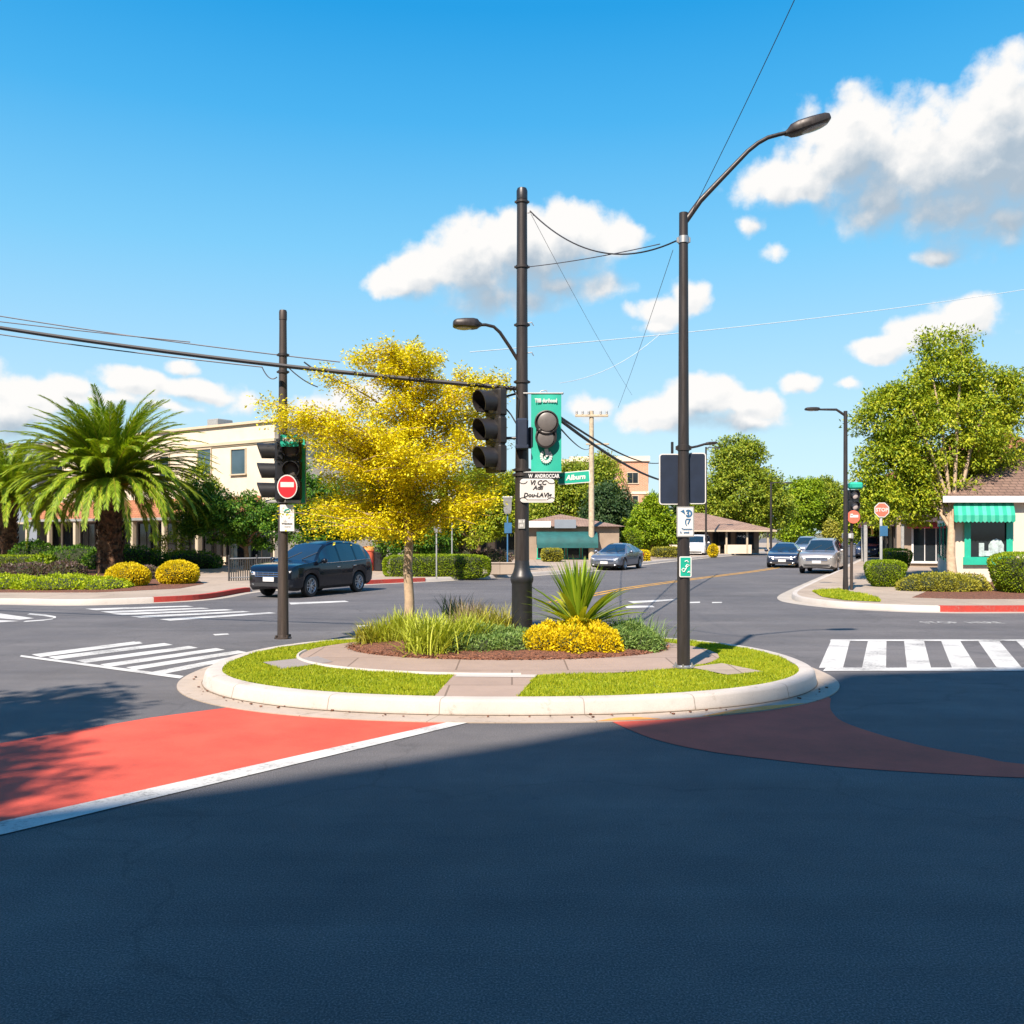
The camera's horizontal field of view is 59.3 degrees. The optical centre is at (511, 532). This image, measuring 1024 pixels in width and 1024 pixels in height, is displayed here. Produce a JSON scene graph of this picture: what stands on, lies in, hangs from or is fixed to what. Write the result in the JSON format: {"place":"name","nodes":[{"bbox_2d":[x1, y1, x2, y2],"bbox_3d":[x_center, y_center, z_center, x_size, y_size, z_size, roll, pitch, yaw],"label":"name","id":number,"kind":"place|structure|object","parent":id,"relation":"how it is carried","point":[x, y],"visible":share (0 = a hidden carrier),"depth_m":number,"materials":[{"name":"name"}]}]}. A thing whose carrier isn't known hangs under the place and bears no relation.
{"place":"outdoors","nodes":[
{"label":"outdoors","id":0,"kind":"place"},
{"bbox_2d":[2,443,51,543],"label":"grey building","id":1,"kind":"structure","parent":0,"point":[22,535],"depth_m":61.00,"materials":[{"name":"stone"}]},
{"bbox_2d":[0,316,339,362],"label":"overhead cable","id":2,"kind":"object","parent":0,"point":[170,341],"visible":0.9,"depth_m":16.66,"materials":[{"name":"metal"}]},
{"bbox_2d":[28,418,402,566],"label":"cream building","id":3,"kind":"structure","parent":0,"point":[232,447],"depth_m":52.80,"materials":[{"name":"paint"}]},
{"bbox_2d":[80,523,95,548],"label":"shop window","id":4,"kind":"structure","parent":3,"relation":"in","point":[87,537],"depth_m":60.14,"materials":[{"name":"black glass"}]},
{"bbox_2d":[137,522,155,550],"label":"shop window","id":5,"kind":"structure","parent":3,"relation":"in","point":[142,537],"depth_m":56.74,"materials":[{"name":"black glass"}]},
{"bbox_2d":[229,448,246,475],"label":"window","id":6,"kind":"structure","parent":3,"relation":"in","point":[238,456],"depth_m":51.67,"materials":[{"name":"blue glass"}]},
{"bbox_2d":[0,543,775,598],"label":"pavement","id":7,"kind":"structure","parent":0,"point":[214,580],"depth_m":32.33,"materials":[{"name":"concrete"}]},
{"bbox_2d":[7,537,57,556],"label":"dark shrub","id":8,"kind":"object","parent":7,"relation":"on","point":[34,547],"visible":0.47,"depth_m":48.55,"materials":[{"name":"green plant"}]},
{"bbox_2d":[0,438,81,556],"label":"palm tree","id":9,"kind":"object","parent":7,"relation":"on","point":[9,530],"visible":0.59,"depth_m":49.94,"materials":[{"name":"green plant"}]},
{"bbox_2d":[0,569,203,592],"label":"mulch bed","id":10,"kind":"object","parent":7,"relation":"on","point":[154,584],"visible":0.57,"depth_m":29.35,"materials":[{"name":"brown soil"}]},
{"bbox_2d":[0,558,88,575],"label":"flower bed","id":11,"kind":"object","parent":10,"relation":"on","point":[65,566],"visible":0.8,"depth_m":38.72,"materials":[{"name":"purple plant"}]},
{"bbox_2d":[0,572,135,589],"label":"ground cover","id":12,"kind":"object","parent":10,"relation":"on","point":[60,581],"visible":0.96,"depth_m":29.54,"materials":[{"name":"green plant"}]},
{"bbox_2d":[0,383,219,572],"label":"palm tree","id":13,"kind":"object","parent":10,"relation":"on","point":[104,453],"visible":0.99,"depth_m":40.21,"materials":[{"name":"green plant"}]},
{"bbox_2d":[104,561,151,585],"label":"golden bush","id":14,"kind":"object","parent":10,"relation":"on","point":[138,574],"visible":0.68,"depth_m":31.20,"materials":[{"name":"yellow plant"}]},
{"bbox_2d":[44,543,224,568],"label":"dark shrub","id":15,"kind":"object","parent":10,"relation":"on","point":[200,559],"visible":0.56,"depth_m":46.36,"materials":[{"name":"green plant"}]},
{"bbox_2d":[155,559,200,583],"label":"golden bush","id":16,"kind":"object","parent":10,"relation":"on","point":[179,571],"visible":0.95,"depth_m":32.52,"materials":[{"name":"yellow plant"}]},
{"bbox_2d":[148,457,224,554],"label":"tree","id":17,"kind":"object","parent":7,"relation":"on","point":[177,537],"visible":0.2,"depth_m":47.95,"materials":[{"name":"green plant"}]},
{"bbox_2d":[167,477,296,569],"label":"street tree","id":18,"kind":"object","parent":7,"relation":"on","point":[240,528],"visible":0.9,"depth_m":44.35,"materials":[{"name":"green plant"}]},
{"bbox_2d":[228,555,277,580],"bbox_3d":[-10.059,1.350,35.442,2.342,1.000,0.071,0,0,-42],"label":"metal fence","id":19,"kind":"object","parent":7,"relation":"on","point":[247,558],"visible":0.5,"depth_m":34.98,"materials":[{"name":"grey metal"}]},
{"bbox_2d":[272,460,377,547],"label":"street tree","id":20,"kind":"object","parent":7,"relation":"on","point":[312,486],"visible":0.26,"depth_m":43.34,"materials":[{"name":"green plant"}]},
{"bbox_2d":[370,491,461,556],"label":"street tree","id":21,"kind":"object","parent":7,"relation":"on","point":[428,548],"visible":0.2,"depth_m":42.52,"materials":[{"name":"green plant"}]},
{"bbox_2d":[382,553,491,578],"bbox_3d":[-3.205,1.425,38.500,4.701,1.142,1.280,0,0,0],"label":"box hedge","id":22,"kind":"object","parent":7,"relation":"on","point":[464,566],"visible":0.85,"depth_m":38.03,"materials":[{"name":"green plant"}]},
{"bbox_2d":[413,495,514,558],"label":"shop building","id":23,"kind":"structure","parent":7,"relation":"on","point":[499,545],"depth_m":63.98,"materials":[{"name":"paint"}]},
{"bbox_2d":[434,544,514,567],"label":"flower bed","id":24,"kind":"object","parent":7,"relation":"on","point":[493,555],"visible":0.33,"depth_m":45.88,"materials":[{"name":"green plant"}]},
{"bbox_2d":[430,467,532,553],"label":"street tree","id":25,"kind":"object","parent":7,"relation":"on","point":[494,529],"visible":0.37,"depth_m":45.36,"materials":[{"name":"green plant"}]},
{"bbox_2d":[487,562,514,574],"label":"wall","id":26,"kind":"structure","parent":7,"relation":"on","point":[502,568],"depth_m":39.85,"materials":[{"name":"concrete"}]},
{"bbox_2d":[540,547,563,561],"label":"box hedge","id":27,"kind":"object","parent":7,"relation":"on","point":[548,554],"visible":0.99,"depth_m":57.49,"materials":[{"name":"green plant"}]},
{"bbox_2d":[529,514,623,558],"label":"shop building","id":28,"kind":"structure","parent":7,"relation":"on","point":[570,536],"depth_m":62.98,"materials":[{"name":"beige paint"}]},
{"bbox_2d":[529,450,629,520],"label":"broadleaf tree","id":29,"kind":"object","parent":7,"relation":"on","point":[567,499],"visible":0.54,"depth_m":82.61,"materials":[{"name":"green plant"}]},
{"bbox_2d":[575,411,608,559],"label":"utility pole","id":30,"kind":"object","parent":7,"relation":"on","point":[591,415],"visible":0.98,"depth_m":61.83,"materials":[{"name":"brown wood"}]},
{"bbox_2d":[576,478,639,542],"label":"broadleaf tree","id":31,"kind":"object","parent":7,"relation":"on","point":[612,505],"visible":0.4,"depth_m":74.80,"materials":[{"name":"green plant"}]},
{"bbox_2d":[569,456,649,506],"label":"brick building","id":32,"kind":"structure","parent":7,"relation":"on","point":[637,484],"depth_m":140.16,"materials":[{"name":"beige paint"}]},
{"bbox_2d":[619,527,644,548],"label":"leafy shrub","id":33,"kind":"object","parent":7,"relation":"on","point":[633,536],"visible":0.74,"depth_m":65.55,"materials":[{"name":"green plant"}]},
{"bbox_2d":[622,489,676,556],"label":"broadleaf tree","id":34,"kind":"object","parent":7,"relation":"on","point":[653,520],"visible":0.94,"depth_m":69.26,"materials":[{"name":"green plant"}]},
{"bbox_2d":[642,513,776,553],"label":"restaurant building","id":35,"kind":"structure","parent":7,"relation":"on","point":[728,536],"depth_m":81.81,"materials":[{"name":"paint"}]},
{"bbox_2d":[689,432,800,539],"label":"broadleaf tree","id":36,"kind":"object","parent":7,"relation":"on","point":[744,496],"visible":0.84,"depth_m":102.14,"materials":[{"name":"green plant"}]},
{"bbox_2d":[772,475,829,542],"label":"broadleaf tree","id":37,"kind":"object","parent":7,"relation":"on","point":[806,492],"visible":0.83,"depth_m":126.25,"materials":[{"name":"green plant"}]},
{"bbox_2d":[222,638,798,696],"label":"island turf","id":38,"kind":"structure","parent":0,"point":[529,683],"depth_m":11.24,"materials":[{"name":"green plant"}]},
{"bbox_2d":[264,656,332,668],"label":"stone slab","id":39,"kind":"structure","parent":38,"relation":"on","point":[283,664],"depth_m":12.78,"materials":[{"name":"beige stone"}]},
{"bbox_2d":[434,674,533,696],"bbox_3d":[-0.274,1.825,10.821,1.065,0.001,1.646,0,0,5],"label":"paved gap","id":40,"kind":"object","parent":38,"relation":"on","point":[485,686],"visible":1,"depth_m":10.70,"materials":[{"name":"beige concrete"}]},
{"bbox_2d":[300,642,718,674],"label":"island paving","id":41,"kind":"structure","parent":38,"relation":"on","point":[338,654],"depth_m":12.70,"materials":[{"name":"beige concrete"}]},
{"bbox_2d":[296,649,520,674],"bbox_3d":[-1.812,1.828,12.392,4.095,0.048,0.971,0,0,35],"label":"paving edging","id":42,"kind":"object","parent":41,"relation":"on","point":[344,667],"visible":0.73,"depth_m":11.84,"materials":[{"name":"concrete"}]},
{"bbox_2d":[350,640,662,659],"bbox_3d":[-0.060,1.756,14.425,5.120,0.152,2.950,0,0,0],"label":"mulch bed","id":43,"kind":"object","parent":41,"relation":"on","point":[387,648],"visible":0.3,"depth_m":13.27,"materials":[{"name":"brown soil"}]},
{"bbox_2d":[341,619,388,646],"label":"grass clump","id":44,"kind":"object","parent":43,"relation":"on","point":[364,639],"visible":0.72,"depth_m":14.51,"materials":[{"name":"green plant"}]},
{"bbox_2d":[244,330,514,618],"bbox_3d":[-2.118,-0.780,15.593,4.617,5.248,3.548,0,0,12],"label":"yellow tree","id":45,"kind":"object","parent":43,"relation":"on","point":[388,451],"visible":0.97,"depth_m":15.18,"materials":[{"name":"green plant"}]},
{"bbox_2d":[357,613,409,643],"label":"grass clump","id":46,"kind":"object","parent":43,"relation":"on","point":[387,636],"visible":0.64,"depth_m":14.50,"materials":[{"name":"green plant"}]},
{"bbox_2d":[375,604,426,641],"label":"grass clump","id":47,"kind":"object","parent":43,"relation":"on","point":[396,616],"visible":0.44,"depth_m":14.55,"materials":[{"name":"green plant"}]},
{"bbox_2d":[388,608,477,658],"bbox_3d":[-1.236,1.556,13.624,1.666,0.856,1.692,0,0,0],"label":"grass clump","id":48,"kind":"object","parent":43,"relation":"on","point":[429,636],"visible":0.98,"depth_m":13.33,"materials":[{"name":"green plant"}]},
{"bbox_2d":[443,610,504,652],"bbox_3d":[-0.713,1.510,13.965,1.391,0.671,1.628,0,0,0],"label":"grass clump","id":49,"kind":"object","parent":43,"relation":"on","point":[467,622],"visible":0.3,"depth_m":13.89,"materials":[{"name":"green plant"}]},
{"bbox_2d":[445,597,502,626],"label":"grass clump","id":50,"kind":"object","parent":43,"relation":"on","point":[462,608],"visible":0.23,"depth_m":15.61,"materials":[{"name":"green plant"}]},
{"bbox_2d":[442,620,530,653],"bbox_3d":[-0.494,1.690,13.786,2.228,0.673,1.212,0,0,0],"label":"ground cover","id":51,"kind":"object","parent":43,"relation":"on","point":[506,638],"visible":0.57,"depth_m":13.47,"materials":[{"name":"green plant"}]},
{"bbox_2d":[460,601,535,628],"bbox_3d":[-0.333,1.555,14.800,1.344,0.880,1.458,0,0,42],"label":"grass clump","id":52,"kind":"object","parent":43,"relation":"on","point":[507,617],"visible":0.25,"depth_m":14.72,"materials":[{"name":"green plant"}]},
{"bbox_2d":[453,187,590,628],"bbox_3d":[0.153,-1.948,14.647,2.237,7.375,0.544,0,0,-7],"label":"signal pole","id":53,"kind":"object","parent":43,"relation":"on","point":[540,437],"visible":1,"depth_m":14.59,"materials":[{"name":"black metal"}]},
{"bbox_2d":[0,326,515,390],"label":"overhead cable","id":54,"kind":"object","parent":53,"relation":"attached to","point":[326,370],"visible":0.98,"depth_m":15.29,"materials":[{"name":"black rubber"}]},
{"bbox_2d":[561,419,658,479],"bbox_3d":[4.570,-2.000,27.351,0.056,0.937,26.412,0,0,17],"label":"overhead cable","id":55,"kind":"object","parent":53,"relation":"attached to","point":[594,444],"visible":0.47,"depth_m":18.01,"materials":[{"name":"black rubber"}]},
{"bbox_2d":[521,615,624,653],"bbox_3d":[0.881,1.645,13.842,1.727,0.758,1.257,0,0,0],"label":"ground cover","id":56,"kind":"object","parent":43,"relation":"on","point":[595,635],"visible":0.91,"depth_m":13.49,"materials":[{"name":"yellow plant"}]},
{"bbox_2d":[521,557,644,627],"bbox_3d":[1.086,1.054,14.456,1.970,1.433,1.979,0,0,-43],"label":"yucca plant","id":57,"kind":"object","parent":43,"relation":"on","point":[577,593],"visible":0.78,"depth_m":14.28,"materials":[{"name":"green plant"}]},
{"bbox_2d":[609,619,667,652],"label":"ground cover","id":58,"kind":"object","parent":43,"relation":"on","point":[650,643],"visible":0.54,"depth_m":13.90,"materials":[{"name":"green plant"}]},
{"bbox_2d":[659,112,830,668],"bbox_3d":[3.162,-1.922,12.248,2.308,7.493,0.333,0,0,0],"label":"street light pole","id":59,"kind":"object","parent":41,"relation":"on","point":[682,479],"visible":1,"depth_m":12.20,"materials":[{"name":"brown metal"}]},
{"bbox_2d":[694,663,761,673],"bbox_3d":[2.846,1.824,12.097,0.634,0.001,0.857,0,0,-26],"label":"concrete strip","id":60,"kind":"object","parent":38,"relation":"on","point":[722,668],"visible":0.8,"depth_m":12.12,"materials":[{"name":"beige concrete"}]},
{"bbox_2d":[0,538,1023,1023],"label":"road","id":61,"kind":"structure","parent":0,"point":[604,872],"depth_m":5.51,"materials":[{"name":"grey asphalt"}]},
{"bbox_2d":[20,642,182,677],"bbox_3d":[-6.500,1.992,13.968,1.964,0.001,4.773,0,0,-29],"label":"crosswalk edge line","id":62,"kind":"object","parent":61,"relation":"on","point":[133,670],"visible":1,"depth_m":13.43,"materials":[{"name":"white paint"}]},
{"bbox_2d":[32,642,244,673],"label":"crosswalk","id":63,"kind":"structure","parent":61,"relation":"on","point":[175,669],"depth_m":14.66,"materials":[{"name":"white paint"}]},
{"bbox_2d":[91,606,271,620],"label":"crosswalk","id":64,"kind":"structure","parent":61,"relation":"on","point":[140,611],"depth_m":22.59,"materials":[{"name":"white paint"}]},
{"bbox_2d":[0,708,440,820],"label":"red lane paint","id":65,"kind":"object","parent":61,"relation":"on","point":[39,774],"visible":1,"depth_m":8.26,"materials":[{"name":"red paint"}]},
{"bbox_2d":[0,722,463,834],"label":"lane line","id":66,"kind":"object","parent":61,"relation":"on","point":[29,821],"visible":1,"depth_m":7.07,"materials":[{"name":"white paint"}]},
{"bbox_2d":[257,309,305,639],"bbox_3d":[-4.009,-1.018,15.556,0.811,5.692,0.512,0,0,0],"label":"signal pole","id":67,"kind":"object","parent":61,"relation":"on","point":[286,470],"visible":0.98,"depth_m":15.51,"materials":[{"name":"brown metal"}]},
{"bbox_2d":[0,334,261,367],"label":"overhead cable","id":68,"kind":"object","parent":67,"relation":"hanging from","point":[130,351],"visible":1,"depth_m":15.82,"materials":[{"name":"metal"}]},
{"bbox_2d":[249,540,372,596],"bbox_3d":[-6.531,1.113,29.657,2.270,1.769,4.598,0,0,24],"label":"suv car","id":69,"kind":"object","parent":61,"relation":"on","point":[314,566],"visible":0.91,"depth_m":28.95,"materials":[{"name":"blue paint"}]},
{"bbox_2d":[0,553,759,605],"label":"gutter","id":70,"kind":"object","parent":61,"relation":"on","point":[233,595],"visible":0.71,"depth_m":28.27,"materials":[{"name":"concrete"}]},
{"bbox_2d":[0,551,766,604],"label":"kerb","id":71,"kind":"structure","parent":61,"relation":"on","point":[74,601],"depth_m":25.48,"materials":[{"name":"concrete"}]},
{"bbox_2d":[177,666,839,722],"bbox_3d":[-0.050,1.992,13.035,9.000,0.013,7.170,0,0,0],"label":"island gutter","id":72,"kind":"object","parent":61,"relation":"on","point":[188,684],"visible":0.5,"depth_m":9.94,"materials":[{"name":"concrete"}]},
{"bbox_2d":[202,637,816,714],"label":"island kerb","id":73,"kind":"structure","parent":61,"relation":"on","point":[216,680],"depth_m":10.10,"materials":[{"name":"concrete"}]},
{"bbox_2d":[201,680,817,714],"bbox_3d":[-0.030,1.988,13.143,8.466,0.002,6.663,0,0,0],"label":"gutter silt","id":74,"kind":"object","parent":61,"relation":"on","point":[449,714],"visible":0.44,"depth_m":10.13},
{"bbox_2d":[590,543,643,569],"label":"sedan car","id":75,"kind":"object","parent":61,"relation":"on","point":[622,556],"visible":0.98,"depth_m":49.01,"materials":[{"name":"grey paint"}]},
{"bbox_2d":[690,534,710,554],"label":"parked van","id":76,"kind":"object","parent":61,"relation":"on","point":[698,544],"visible":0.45,"depth_m":75.38,"materials":[{"name":"white paint"}]},
{"bbox_2d":[764,542,802,567],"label":"sedan car","id":77,"kind":"object","parent":61,"relation":"on","point":[784,553],"visible":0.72,"depth_m":51.85,"materials":[{"name":"blue paint"}]},
{"bbox_2d":[614,697,1023,776],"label":"red lane paint","id":78,"kind":"object","parent":61,"relation":"on","point":[819,732],"visible":1,"depth_m":8.57,"materials":[{"name":"red paint"}]},
{"bbox_2d":[797,537,842,572],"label":"suv car","id":79,"kind":"object","parent":61,"relation":"on","point":[824,553],"visible":0.85,"depth_m":44.37,"materials":[{"name":"silver metal"}]},
{"bbox_2d":[813,475,842,542],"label":"broadleaf tree","id":80,"kind":"object","parent":61,"relation":"on","point":[833,502],"visible":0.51,"depth_m":129.96,"materials":[{"name":"green plant"}]},
{"bbox_2d":[820,517,841,543],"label":"broadleaf tree","id":81,"kind":"object","parent":61,"relation":"on","point":[830,530],"visible":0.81,"depth_m":91.48,"materials":[{"name":"green plant"}]},
{"bbox_2d":[791,556,939,611],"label":"kerb","id":82,"kind":"structure","parent":61,"relation":"on","point":[875,606],"depth_m":23.77,"materials":[{"name":"concrete"}]},
{"bbox_2d":[939,605,1023,611],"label":"red kerb paint","id":83,"kind":"object","parent":82,"relation":"on","point":[981,608],"visible":1,"depth_m":22.75,"materials":[{"name":"red paint"}]},
{"bbox_2d":[853,536,878,558],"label":"suv car","id":84,"kind":"object","parent":61,"relation":"on","point":[872,545],"visible":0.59,"depth_m":69.60,"materials":[{"name":"blue paint"}]},
{"bbox_2d":[777,555,1023,612],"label":"gutter","id":85,"kind":"object","parent":61,"relation":"on","point":[786,596],"visible":0.57,"depth_m":25.10,"materials":[{"name":"concrete"}]},
{"bbox_2d":[819,641,1023,667],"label":"crosswalk","id":86,"kind":"structure","parent":61,"relation":"on","point":[999,654],"depth_m":14.79,"materials":[{"name":"white paint"}]},
{"bbox_2d":[823,639,1023,670],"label":"crosswalk edge line","id":87,"kind":"object","parent":61,"relation":"on","point":[924,669],"visible":1,"depth_m":13.23,"materials":[{"name":"white paint"}]},
{"bbox_2d":[0,0,1023,532],"label":"sky","id":88,"kind":"structure","parent":0,"point":[199,172],"materials":[{"name":"blue"}]},
{"bbox_2d":[471,289,1023,351],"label":"overhead cable","id":89,"kind":"object","parent":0,"point":[739,326],"visible":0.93,"depth_m":69.67,"materials":[{"name":"metal"}]},
{"bbox_2d":[812,587,880,601],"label":"grass","id":90,"kind":"structure","parent":0,"point":[840,593],"depth_m":25.89,"materials":[{"name":"green plant"}]},
{"bbox_2d":[797,556,1023,604],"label":"pavement","id":91,"kind":"structure","parent":0,"point":[886,595],"depth_m":27.98,"materials":[{"name":"concrete"}]},
{"bbox_2d":[804,407,847,589],"bbox_3d":[10.038,-1.081,28.707,1.378,5.861,0.260,0,0,0],"label":"street light","id":92,"kind":"object","parent":91,"relation":"on","point":[845,502],"visible":0.99,"depth_m":28.66,"materials":[{"name":"brown metal"}]},
{"bbox_2d":[842,482,862,589],"bbox_3d":[10.994,0.108,29.114,0.591,3.485,0.448,0,0,0],"label":"corner signal","id":93,"kind":"object","parent":91,"relation":"on","point":[854,505],"visible":0.98,"depth_m":29.08,"materials":[{"name":"black paint"}]},
{"bbox_2d":[874,503,888,562],"bbox_3d":[13.079,0.388,31.885,0.517,2.924,0.134,0,0,0],"label":"stop sign","id":94,"kind":"object","parent":91,"relation":"on","point":[881,510],"visible":0.95,"depth_m":31.84,"materials":[{"name":"red metal"}]},
{"bbox_2d":[863,559,907,586],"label":"topiary bush","id":95,"kind":"object","parent":91,"relation":"on","point":[882,573],"visible":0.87,"depth_m":30.80,"materials":[{"name":"green plant"}]},
{"bbox_2d":[858,510,937,566],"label":"shop row","id":96,"kind":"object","parent":91,"relation":"on","point":[921,544],"visible":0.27,"depth_m":49.63,"materials":[{"name":"beige paint"}]},
{"bbox_2d":[911,528,937,563],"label":"shop window","id":97,"kind":"structure","parent":96,"relation":"in","point":[923,541],"depth_m":49.48,"materials":[{"name":"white glass"}]},
{"bbox_2d":[883,548,913,569],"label":"topiary bush","id":98,"kind":"object","parent":91,"relation":"on","point":[904,557],"visible":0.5,"depth_m":40.58,"materials":[{"name":"green plant"}]},
{"bbox_2d":[839,322,1023,572],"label":"leafy tree","id":99,"kind":"object","parent":91,"relation":"on","point":[973,414],"visible":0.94,"depth_m":34.24,"materials":[{"name":"green plant"}]},
{"bbox_2d":[912,582,1023,598],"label":"mulch bed","id":100,"kind":"object","parent":91,"relation":"on","point":[992,594],"visible":0.55,"depth_m":26.54,"materials":[{"name":"brown soil"}]},
{"bbox_2d":[895,570,993,591],"bbox_3d":[13.872,1.629,28.878,3.089,0.905,1.659,0,0,0],"label":"shrub","id":101,"kind":"object","parent":100,"relation":"on","point":[943,581],"visible":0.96,"depth_m":28.52,"materials":[{"name":"green plant"}]},
{"bbox_2d":[986,551,1023,592],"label":"clipped hedge","id":102,"kind":"object","parent":100,"relation":"on","point":[1006,574],"visible":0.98,"depth_m":27.87,"materials":[{"name":"green plant"}]},
{"bbox_2d":[937,445,1023,581],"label":"corner shop","id":103,"kind":"structure","parent":91,"relation":"on","point":[989,517],"depth_m":33.59,"materials":[{"name":"brown"}]},
{"bbox_2d":[963,521,1012,564],"bbox_3d":[17.768,0.155,33.550,1.978,2.057,0.160,0,0,0],"label":"window","id":104,"kind":"structure","parent":103,"relation":"in","point":[975,533],"depth_m":33.59,"materials":[{"name":"teal glass"}]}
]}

